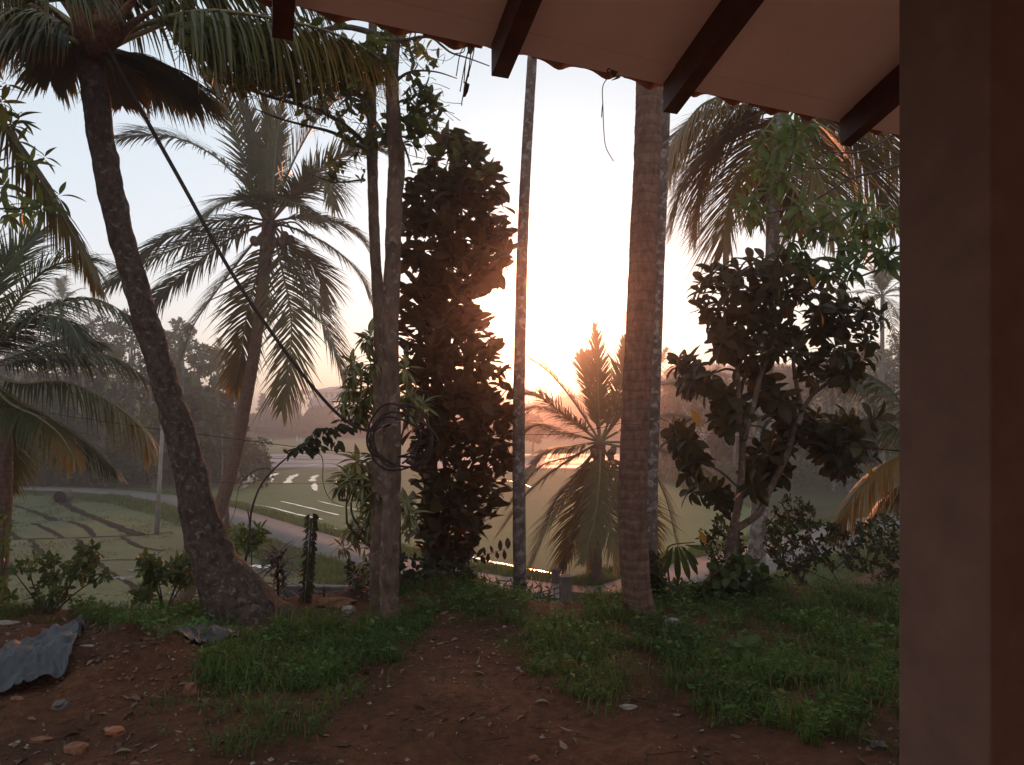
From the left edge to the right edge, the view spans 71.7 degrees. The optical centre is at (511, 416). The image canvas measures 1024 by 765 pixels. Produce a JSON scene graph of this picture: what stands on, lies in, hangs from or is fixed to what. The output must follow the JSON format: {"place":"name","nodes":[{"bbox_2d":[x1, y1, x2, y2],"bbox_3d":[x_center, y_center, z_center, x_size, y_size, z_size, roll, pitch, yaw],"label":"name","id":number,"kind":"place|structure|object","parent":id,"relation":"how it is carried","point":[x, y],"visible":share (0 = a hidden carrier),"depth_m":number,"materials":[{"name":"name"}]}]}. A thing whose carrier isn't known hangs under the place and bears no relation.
{"place":"outdoors","nodes":[
{"label":"outdoors","id":0,"kind":"place"},
{"bbox_2d":[8,495,338,608],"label":"paddy field","id":1,"kind":"structure","parent":0,"point":[115,587],"depth_m":33.26,"materials":[{"name":"plant"}]},
{"bbox_2d":[59,501,145,535],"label":"water channel","id":2,"kind":"object","parent":1,"relation":"on","point":[120,528],"visible":0.97,"depth_m":40.13,"materials":[{"name":"black"}]},
{"bbox_2d":[10,496,301,598],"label":"rice tufts","id":3,"kind":"object","parent":1,"relation":"on","point":[79,519],"visible":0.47,"depth_m":36.41,"materials":[{"name":"green plant"}]},
{"bbox_2d":[263,438,619,453],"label":"paddy field","id":4,"kind":"structure","parent":0,"point":[350,443],"depth_m":144.73,"materials":[{"name":"plant"}]},
{"bbox_2d":[269,454,619,467],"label":"mud field","id":5,"kind":"structure","parent":0,"point":[309,463],"depth_m":93.55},
{"bbox_2d":[111,468,786,577],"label":"paddy field","id":6,"kind":"structure","parent":0,"point":[694,519],"depth_m":46.39,"materials":[{"name":"plant"}]},
{"bbox_2d":[0,368,898,764],"bbox_3d":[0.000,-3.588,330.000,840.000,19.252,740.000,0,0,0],"label":"ground","id":7,"kind":"structure","parent":0,"point":[780,746],"depth_m":4.83,"materials":[{"name":"soil"}]},
{"bbox_2d":[0,509,19,604],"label":"shrub","id":8,"kind":"object","parent":7,"relation":"on","point":[3,579],"visible":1,"depth_m":6.90,"materials":[{"name":"green plant"}]},
{"bbox_2d":[0,333,73,433],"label":"broadleaf tree","id":9,"kind":"object","parent":7,"relation":"on","point":[27,376],"visible":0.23,"depth_m":69.47,"materials":[{"name":"green plant"}]},
{"bbox_2d":[0,612,84,692],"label":"tarpaulin","id":10,"kind":"object","parent":7,"relation":"on","point":[27,659],"visible":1,"depth_m":5.25,"materials":[{"name":"plastic"}]},
{"bbox_2d":[0,71,84,234],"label":"frangipani","id":11,"kind":"object","parent":7,"relation":"on","point":[6,116],"visible":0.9,"depth_m":6.12,"materials":[{"name":"green plant"}]},
{"bbox_2d":[23,390,84,485],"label":"broadleaf tree","id":12,"kind":"object","parent":7,"relation":"on","point":[64,419],"visible":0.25,"depth_m":60.85,"materials":[{"name":"green plant"}]},
{"bbox_2d":[0,64,111,312],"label":"coconut palm","id":13,"kind":"object","parent":7,"relation":"on","point":[66,231],"visible":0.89,"depth_m":6.17,"materials":[{"name":"green plant"}]},
{"bbox_2d":[18,273,99,471],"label":"coconut palm","id":14,"kind":"object","parent":7,"relation":"on","point":[60,285],"visible":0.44,"depth_m":65.91,"materials":[{"name":"plant"}]},
{"bbox_2d":[9,538,113,613],"bbox_3d":[-4.548,1.632,7.146,1.222,0.857,0.659,0,0,0],"label":"shrub","id":15,"kind":"object","parent":7,"relation":"on","point":[83,556],"visible":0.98,"depth_m":7.09,"materials":[{"name":"green plant"}]},
{"bbox_2d":[53,489,73,502],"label":"rock","id":16,"kind":"object","parent":7,"relation":"on","point":[66,495],"visible":0.99,"depth_m":48.99,"materials":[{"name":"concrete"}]},
{"bbox_2d":[29,331,101,426],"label":"broadleaf tree","id":17,"kind":"object","parent":7,"relation":"on","point":[73,377],"visible":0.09,"depth_m":75.27,"materials":[{"name":"green plant"}]},
{"bbox_2d":[63,741,88,755],"bbox_3d":[-2.626,2.002,4.257,0.143,0.070,0.106,0,0,13],"label":"stone","id":18,"kind":"object","parent":7,"relation":"on","point":[76,748],"visible":0.98,"depth_m":4.23,"materials":[{"name":"stone"}]},
{"bbox_2d":[0,218,161,607],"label":"coconut palm","id":19,"kind":"object","parent":7,"relation":"on","point":[61,440],"visible":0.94,"depth_m":12.74,"materials":[{"name":"green plant"}]},
{"bbox_2d":[56,326,108,481],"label":"coconut palm","id":20,"kind":"object","parent":7,"relation":"on","point":[83,385],"visible":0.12,"depth_m":62.92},
{"bbox_2d":[74,315,126,433],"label":"broadleaf tree","id":21,"kind":"object","parent":7,"relation":"on","point":[103,333],"visible":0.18,"depth_m":77.66,"materials":[{"name":"green plant"}]},
{"bbox_2d":[77,388,139,485],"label":"broadleaf tree","id":22,"kind":"object","parent":7,"relation":"on","point":[91,433],"visible":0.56,"depth_m":60.74,"materials":[{"name":"green plant"}]},
{"bbox_2d":[105,726,125,736],"bbox_3d":[-2.506,1.995,4.474,0.119,0.072,0.081,0,0,-25],"label":"stone","id":23,"kind":"object","parent":7,"relation":"on","point":[115,731],"visible":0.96,"depth_m":4.45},
{"bbox_2d":[88,342,149,481],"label":"coconut palm","id":24,"kind":"object","parent":7,"relation":"on","point":[121,347],"visible":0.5,"depth_m":61.97,"materials":[{"name":"plant"}]},
{"bbox_2d":[99,307,153,432],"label":"broadleaf tree","id":25,"kind":"object","parent":7,"relation":"on","point":[122,340],"visible":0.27,"depth_m":73.30,"materials":[{"name":"green plant"}]},
{"bbox_2d":[31,625,229,707],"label":"soil crumbs","id":26,"kind":"object","parent":7,"relation":"on","point":[134,671],"visible":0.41,"depth_m":5.17,"materials":[{"name":"soil"}]},
{"bbox_2d":[1,372,275,487],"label":"undergrowth","id":27,"kind":"object","parent":7,"relation":"on","point":[252,455],"visible":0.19,"depth_m":60.84,"materials":[{"name":"green plant"}]},
{"bbox_2d":[128,406,171,487],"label":"broadleaf tree","id":28,"kind":"object","parent":7,"relation":"on","point":[144,417],"visible":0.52,"depth_m":58.52,"materials":[{"name":"green plant"}]},
{"bbox_2d":[154,425,163,534],"bbox_3d":[-17.853,3.312,35.859,0.530,5.789,0.247,0,0,0],"label":"utility pole","id":29,"kind":"object","parent":7,"relation":"on","point":[157,511],"visible":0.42,"depth_m":35.78,"materials":[{"name":"concrete"}]},
{"bbox_2d":[135,332,187,441],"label":"broadleaf tree","id":30,"kind":"object","parent":7,"relation":"on","point":[144,372],"visible":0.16,"depth_m":69.61,"materials":[{"name":"green plant"}]},
{"bbox_2d":[128,547,195,606],"bbox_3d":[-3.599,1.743,7.446,0.973,0.758,0.661,0,0,0],"label":"shrub","id":31,"kind":"object","parent":7,"relation":"on","point":[151,573],"visible":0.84,"depth_m":7.34,"materials":[{"name":"green plant"}]},
{"bbox_2d":[164,316,205,411],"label":"broadleaf tree","id":32,"kind":"object","parent":7,"relation":"on","point":[176,327],"visible":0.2,"depth_m":75.99,"materials":[{"name":"green plant"}]},
{"bbox_2d":[168,332,212,393],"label":"coconut palm","id":33,"kind":"object","parent":7,"relation":"on","point":[186,348],"visible":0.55,"depth_m":63.99,"materials":[{"name":"plant"}]},
{"bbox_2d":[183,682,197,697],"bbox_3d":[-2.271,1.954,5.012,0.092,0.150,0.080,0,0,15],"label":"brick lump","id":34,"kind":"object","parent":7,"relation":"on","point":[191,686],"visible":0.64,"depth_m":4.99,"materials":[{"name":"brick"}]},
{"bbox_2d":[0,620,395,764],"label":"leaf litter","id":35,"kind":"object","parent":7,"relation":"on","point":[144,750],"visible":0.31,"depth_m":4.66,"materials":[{"name":"plant"}]},
{"bbox_2d":[177,372,219,415],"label":"coconut palm","id":36,"kind":"object","parent":7,"relation":"on","point":[187,384],"visible":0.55,"depth_m":60.98,"materials":[{"name":"plant"}]},
{"bbox_2d":[159,623,238,642],"bbox_3d":[-2.517,1.807,5.960,0.494,0.227,0.730,0,0,33],"label":"tarpaulin","id":37,"kind":"object","parent":7,"relation":"on","point":[220,632],"visible":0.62,"depth_m":5.81,"materials":[{"name":"plastic"}]},
{"bbox_2d":[180,342,222,463],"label":"broadleaf tree","id":38,"kind":"object","parent":7,"relation":"on","point":[202,347],"visible":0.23,"depth_m":72.56,"materials":[{"name":"green plant"}]},
{"bbox_2d":[0,0,404,626],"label":"coconut palm","id":39,"kind":"object","parent":7,"relation":"on","point":[48,42],"visible":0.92,"depth_m":6.70,"materials":[{"name":"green plant"}]},
{"bbox_2d":[106,48,438,470],"bbox_3d":[-2.239,-1.528,6.553,3.129,4.104,0.440,0,0,-4],"label":"cable","id":40,"kind":"object","parent":39,"relation":"hanging from","point":[370,439],"visible":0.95,"depth_m":6.55,"materials":[{"name":"rubber"}]},
{"bbox_2d":[189,337,232,482],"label":"coconut palm","id":41,"kind":"object","parent":7,"relation":"on","point":[214,351],"visible":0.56,"depth_m":62.88,"materials":[{"name":"plant"}]},
{"bbox_2d":[201,406,233,485],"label":"broadleaf tree","id":42,"kind":"object","parent":7,"relation":"on","point":[218,447],"visible":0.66,"depth_m":59.58,"materials":[{"name":"green plant"}]},
{"bbox_2d":[202,348,235,428],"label":"broadleaf tree","id":43,"kind":"object","parent":7,"relation":"on","point":[207,389],"visible":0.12,"depth_m":69.46,"materials":[{"name":"green plant"}]},
{"bbox_2d":[220,381,249,478],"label":"broadleaf tree","id":44,"kind":"object","parent":7,"relation":"on","point":[230,402],"visible":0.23,"depth_m":65.61,"materials":[{"name":"green plant"}]},
{"bbox_2d":[102,67,387,605],"bbox_3d":[-8.603,-2.528,22.196,10.606,17.860,5.296,0,0,0],"label":"coconut palm","id":45,"kind":"object","parent":7,"relation":"on","point":[263,179],"visible":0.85,"depth_m":22.35,"materials":[{"name":"green plant"}]},
{"bbox_2d":[226,519,271,567],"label":"shrub","id":46,"kind":"object","parent":7,"relation":"on","point":[242,540],"visible":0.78,"depth_m":7.97,"materials":[{"name":"green plant"}]},
{"bbox_2d":[241,539,307,598],"bbox_3d":[-2.559,1.671,7.571,0.692,0.721,0.829,0,0,-32],"label":"cordyline","id":47,"kind":"object","parent":7,"relation":"on","point":[277,565],"visible":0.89,"depth_m":7.56,"materials":[{"name":"red plant"}]},
{"bbox_2d":[199,22,405,605],"bbox_3d":[-2.032,-1.849,7.108,2.315,7.871,1.233,0,0,0],"label":"slender tree","id":48,"kind":"object","parent":7,"relation":"on","point":[370,148],"visible":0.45,"depth_m":7.44,"materials":[{"name":"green plant"}]},
{"bbox_2d":[298,513,318,602],"bbox_3d":[-2.167,1.551,7.539,0.224,1.034,0.108,0,0,0],"label":"climber on stake","id":49,"kind":"object","parent":7,"relation":"on","point":[311,574],"visible":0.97,"depth_m":7.54,"materials":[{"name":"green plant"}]},
{"bbox_2d":[276,584,351,597],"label":"block wall","id":50,"kind":"structure","parent":7,"relation":"on","point":[296,589],"depth_m":8.50,"materials":[{"name":"concrete"}]},
{"bbox_2d":[143,0,489,624],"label":"slender tree","id":51,"kind":"object","parent":7,"relation":"on","point":[416,118],"visible":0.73,"depth_m":6.77,"materials":[{"name":"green plant"}]},
{"bbox_2d":[305,386,358,418],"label":"hill building","id":52,"kind":"structure","parent":7,"relation":"on","point":[329,394],"depth_m":244.00,"materials":[{"name":"white paint"}]},
{"bbox_2d":[317,597,357,608],"bbox_3d":[-1.831,1.974,7.419,0.441,0.160,0.234,0,0,0],"label":"boulder","id":53,"kind":"object","parent":7,"relation":"on","point":[346,601],"visible":0.59,"depth_m":7.38,"materials":[{"name":"stone"}]},
{"bbox_2d":[335,568,368,597],"bbox_3d":[-1.683,1.845,7.783,0.549,0.429,0.501,0,0,0],"label":"cordyline","id":54,"kind":"object","parent":7,"relation":"on","point":[356,585],"visible":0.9,"depth_m":7.79,"materials":[{"name":"red plant"}]},
{"bbox_2d":[325,318,442,588],"bbox_3d":[-1.461,0.442,7.845,1.372,3.132,1.139,0,0,0],"label":"croton shrub","id":55,"kind":"object","parent":7,"relation":"on","point":[361,409],"visible":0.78,"depth_m":7.64,"materials":[{"name":"green plant"}]},
{"bbox_2d":[230,417,359,561],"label":"climbing sapling","id":56,"kind":"object","parent":55,"relation":"attached to","point":[309,447],"visible":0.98,"depth_m":7.58,"materials":[{"name":"green plant"}]},
{"bbox_2d":[343,552,477,589],"bbox_3d":[-1.211,1.915,8.328,1.628,0.753,0.840,0,0,0],"label":"shrub","id":57,"kind":"object","parent":7,"relation":"on","point":[406,577],"visible":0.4,"depth_m":8.25,"materials":[{"name":"green plant"}]},
{"bbox_2d":[4,676,861,763],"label":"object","id":58,"kind":"structure","parent":7,"relation":"on","point":[301,720],"depth_m":4.52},
{"bbox_2d":[0,573,896,764],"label":"soil crumbs","id":59,"kind":"object","parent":7,"relation":"on","point":[505,675],"visible":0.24,"depth_m":5.12,"materials":[{"name":"soil"}]},
{"bbox_2d":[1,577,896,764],"bbox_3d":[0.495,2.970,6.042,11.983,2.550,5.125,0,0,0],"label":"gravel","id":60,"kind":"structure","parent":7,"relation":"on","point":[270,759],"depth_m":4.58,"materials":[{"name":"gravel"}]},
{"bbox_2d":[0,568,898,758],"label":"grass","id":61,"kind":"structure","parent":7,"relation":"on","point":[231,663],"depth_m":5.73,"materials":[{"name":"plant"}]},
{"bbox_2d":[0,567,898,754],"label":"weeds","id":62,"kind":"object","parent":7,"relation":"on","point":[540,664],"visible":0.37,"depth_m":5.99,"materials":[{"name":"green plant"}]},
{"bbox_2d":[0,574,898,764],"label":"leaf litter","id":63,"kind":"object","parent":7,"relation":"on","point":[72,736],"visible":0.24,"depth_m":4.92,"materials":[{"name":"plant"}]},
{"bbox_2d":[5,582,897,764],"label":"twig litter","id":64,"kind":"object","parent":7,"relation":"on","point":[486,682],"visible":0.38,"depth_m":4.90,"materials":[{"name":"brown plant"}]},
{"bbox_2d":[15,486,898,601],"bbox_3d":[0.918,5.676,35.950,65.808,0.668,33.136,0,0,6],"label":"verge grass","id":65,"kind":"structure","parent":7,"relation":"on","point":[581,579],"depth_m":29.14,"materials":[{"name":"plant"}]},
{"bbox_2d":[398,119,517,574],"bbox_3d":[-0.730,-0.808,9.155,1.758,5.922,1.782,0,0,0],"label":"fig tree","id":66,"kind":"object","parent":7,"relation":"on","point":[436,319],"visible":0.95,"depth_m":8.84,"materials":[{"name":"green plant"}]},
{"bbox_2d":[18,486,898,601],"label":"lane","id":67,"kind":"structure","parent":7,"relation":"on","point":[285,531],"depth_m":32.38,"materials":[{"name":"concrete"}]},
{"bbox_2d":[115,359,898,436],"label":"hill woodland","id":68,"kind":"object","parent":7,"relation":"on","point":[307,423],"visible":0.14,"depth_m":207.68,"materials":[{"name":"green plant"}]},
{"bbox_2d":[470,569,557,601],"bbox_3d":[-0.016,2.270,8.946,1.168,0.779,0.676,0,0,0],"label":"shrub","id":69,"kind":"object","parent":7,"relation":"on","point":[535,595],"visible":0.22,"depth_m":8.85,"materials":[{"name":"green plant"}]},
{"bbox_2d":[512,56,536,593],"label":"areca palm","id":70,"kind":"object","parent":7,"relation":"on","point":[519,506],"visible":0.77,"depth_m":8.84,"materials":[{"name":"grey plant"}]},
{"bbox_2d":[400,33,661,617],"bbox_3d":[1.726,-2.945,7.614,5.738,10.158,5.518,0,0,-22],"label":"coconut palm","id":71,"kind":"object","parent":7,"relation":"on","point":[634,561],"visible":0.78,"depth_m":7.03,"materials":[{"name":"brown plant"}]},
{"bbox_2d":[525,412,545,451],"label":"broadleaf tree","id":72,"kind":"object","parent":7,"relation":"on","point":[533,439],"visible":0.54,"depth_m":119.14,"materials":[{"name":"green plant"}]},
{"bbox_2d":[207,564,898,738],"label":"tall grass","id":73,"kind":"structure","parent":7,"relation":"on","point":[781,657],"depth_m":6.12,"materials":[{"name":"plant"}]},
{"bbox_2d":[558,574,572,602],"bbox_3d":[1.510,5.396,20.000,0.340,1.798,0.340,0,0,-9],"label":"gate post","id":74,"kind":"object","parent":7,"relation":"on","point":[565,582],"visible":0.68,"depth_m":19.86,"materials":[{"name":"concrete"}]},
{"bbox_2d":[491,319,735,582],"bbox_3d":[3.702,1.365,24.311,8.878,9.684,4.842,0,0,0],"label":"coconut palm","id":75,"kind":"object","parent":7,"relation":"on","point":[595,477],"visible":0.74,"depth_m":24.50,"materials":[{"name":"green plant"}]},
{"bbox_2d":[647,86,669,554],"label":"areca palm","id":76,"kind":"object","parent":7,"relation":"on","point":[652,487],"visible":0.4,"depth_m":7.84,"materials":[{"name":"brown plant"}]},
{"bbox_2d":[649,550,667,597],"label":"shrub","id":77,"kind":"object","parent":7,"relation":"on","point":[658,580],"visible":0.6,"depth_m":7.64,"materials":[{"name":"green plant"}]},
{"bbox_2d":[661,370,696,480],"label":"coconut palm","id":78,"kind":"object","parent":7,"relation":"on","point":[671,410],"visible":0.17,"depth_m":65.87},
{"bbox_2d":[663,577,700,594],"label":"shrub","id":79,"kind":"object","parent":7,"relation":"on","point":[675,581],"visible":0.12,"depth_m":8.12,"materials":[{"name":"green plant"}]},
{"bbox_2d":[658,542,708,588],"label":"fishtail palm","id":80,"kind":"object","parent":7,"relation":"on","point":[692,560],"visible":0.93,"depth_m":8.19,"materials":[{"name":"green plant"}]},
{"bbox_2d":[663,385,709,431],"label":"broadleaf tree","id":81,"kind":"object","parent":7,"relation":"on","point":[698,411],"visible":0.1,"depth_m":79.47,"materials":[{"name":"green plant"}]},
{"bbox_2d":[660,371,714,477],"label":"coconut palm","id":82,"kind":"object","parent":7,"relation":"on","point":[676,401],"visible":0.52,"depth_m":61.90,"materials":[{"name":"green plant"}]},
{"bbox_2d":[680,364,732,475],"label":"coconut palm","id":83,"kind":"object","parent":7,"relation":"on","point":[708,409],"visible":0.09,"depth_m":63.92,"materials":[{"name":"green plant"}]},
{"bbox_2d":[703,428,738,463],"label":"broadleaf tree","id":84,"kind":"object","parent":7,"relation":"on","point":[716,444],"visible":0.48,"depth_m":68.98,"materials":[{"name":"green plant"}]},
{"bbox_2d":[695,505,750,564],"bbox_3d":[2.792,1.802,9.361,0.703,1.436,1.156,0,0,19],"label":"shrub","id":85,"kind":"object","parent":7,"relation":"on","point":[716,531],"visible":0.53,"depth_m":9.20,"materials":[{"name":"green plant"}]},
{"bbox_2d":[690,552,773,602],"bbox_3d":[2.422,1.917,7.772,0.775,0.840,0.957,0,0,27],"label":"shrub","id":86,"kind":"object","parent":7,"relation":"on","point":[730,575],"visible":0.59,"depth_m":7.62,"materials":[{"name":"green plant"}]},
{"bbox_2d":[727,630,760,660],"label":"seedling","id":87,"kind":"object","parent":7,"relation":"on","point":[742,642],"visible":0.84,"depth_m":5.68,"materials":[{"name":"green plant"}]},
{"bbox_2d":[659,243,895,564],"bbox_3d":[3.369,-0.113,8.849,3.316,4.417,2.477,0,0,0],"label":"broad leaved tree","id":88,"kind":"object","parent":7,"relation":"on","point":[761,477],"visible":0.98,"depth_m":8.45,"materials":[{"name":"green plant"}]},
{"bbox_2d":[658,389,898,489],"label":"undergrowth","id":89,"kind":"object","parent":7,"relation":"on","point":[722,466],"visible":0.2,"depth_m":61.55,"materials":[{"name":"green plant"}]},
{"bbox_2d":[665,94,898,580],"bbox_3d":[5.400,-1.514,13.654,6.235,15.238,4.229,0,0,0],"label":"coconut palm","id":90,"kind":"object","parent":7,"relation":"on","point":[743,121],"visible":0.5,"depth_m":13.39,"materials":[{"name":"green plant"}]},
{"bbox_2d":[774,364,813,412],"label":"broadleaf tree","id":91,"kind":"object","parent":7,"relation":"on","point":[787,372],"visible":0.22,"depth_m":76.98,"materials":[{"name":"green plant"}]},
{"bbox_2d":[724,112,898,293],"bbox_3d":[3.659,-0.759,7.848,2.714,5.723,1.386,0,0,0],"label":"frangipani","id":92,"kind":"object","parent":7,"relation":"on","point":[870,230],"visible":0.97,"depth_m":7.79,"materials":[{"name":"green plant"}]},
{"bbox_2d":[801,358,856,412],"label":"broadleaf tree","id":93,"kind":"object","parent":7,"relation":"on","point":[824,398],"visible":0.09,"depth_m":75.67,"materials":[{"name":"green plant"}]},
{"bbox_2d":[796,382,861,491],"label":"coconut palm","id":94,"kind":"object","parent":7,"relation":"on","point":[833,484],"visible":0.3,"depth_m":55.91,"materials":[{"name":"green plant"}]},
{"bbox_2d":[763,493,898,589],"bbox_3d":[4.834,1.949,10.005,2.869,1.843,1.724,0,0,0],"label":"shrub","id":95,"kind":"object","parent":7,"relation":"on","point":[888,553],"visible":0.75,"depth_m":9.62,"materials":[{"name":"green plant"}]},
{"bbox_2d":[802,362,871,492],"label":"coconut palm","id":96,"kind":"object","parent":7,"relation":"on","point":[838,408],"visible":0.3,"depth_m":54.91,"materials":[{"name":"green plant"}]},
{"bbox_2d":[809,329,898,550],"bbox_3d":[6.086,1.045,10.892,3.260,5.312,2.162,0,0,0],"label":"coconut palm","id":97,"kind":"object","parent":7,"relation":"on","point":[884,473],"visible":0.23,"depth_m":10.34,"materials":[{"name":"green plant"}]},
{"bbox_2d":[835,265,898,522],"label":"coconut palm","id":98,"kind":"object","parent":7,"relation":"on","point":[882,282],"visible":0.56,"depth_m":37.91,"materials":[{"name":"plant"}]},
{"bbox_2d":[840,342,896,414],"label":"broadleaf tree","id":99,"kind":"object","parent":7,"relation":"on","point":[868,371],"visible":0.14,"depth_m":71.18,"materials":[{"name":"green plant"}]},
{"bbox_2d":[855,410,897,490],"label":"broadleaf tree","id":100,"kind":"object","parent":7,"relation":"on","point":[873,462],"visible":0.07,"depth_m":55.77,"materials":[{"name":"green plant"}]},
{"bbox_2d":[863,342,898,461],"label":"coconut palm","id":101,"kind":"object","parent":7,"relation":"on","point":[888,354],"visible":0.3,"depth_m":59.70,"materials":[{"name":"plant"}]},
{"bbox_2d":[870,331,898,400],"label":"broadleaf tree","id":102,"kind":"object","parent":7,"relation":"on","point":[892,365],"visible":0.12,"depth_m":69.87,"materials":[{"name":"green plant"}]},
{"bbox_2d":[0,0,898,419],"label":"sky","id":103,"kind":"structure","parent":0,"point":[580,202],"materials":[{"name":"white"}]},
{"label":"veranda floor","id":104,"kind":"structure","parent":0,"visible":0},
{"bbox_2d":[899,0,1023,764],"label":"veranda pillar","id":105,"kind":"structure","parent":104,"relation":"on","point":[961,382],"depth_m":1.35,"materials":[{"name":"paint"}]},
{"bbox_2d":[257,0,898,146],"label":"veranda roof","id":106,"kind":"structure","parent":105,"relation":"on","point":[836,62],"depth_m":2.12,"materials":[{"name":"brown wood"}]},
{"bbox_2d":[455,47,474,105],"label":"hanging dry roots","id":107,"kind":"object","parent":106,"relation":"hanging from","point":[466,84],"visible":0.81,"depth_m":2.12,"materials":[{"name":"brown plant"}]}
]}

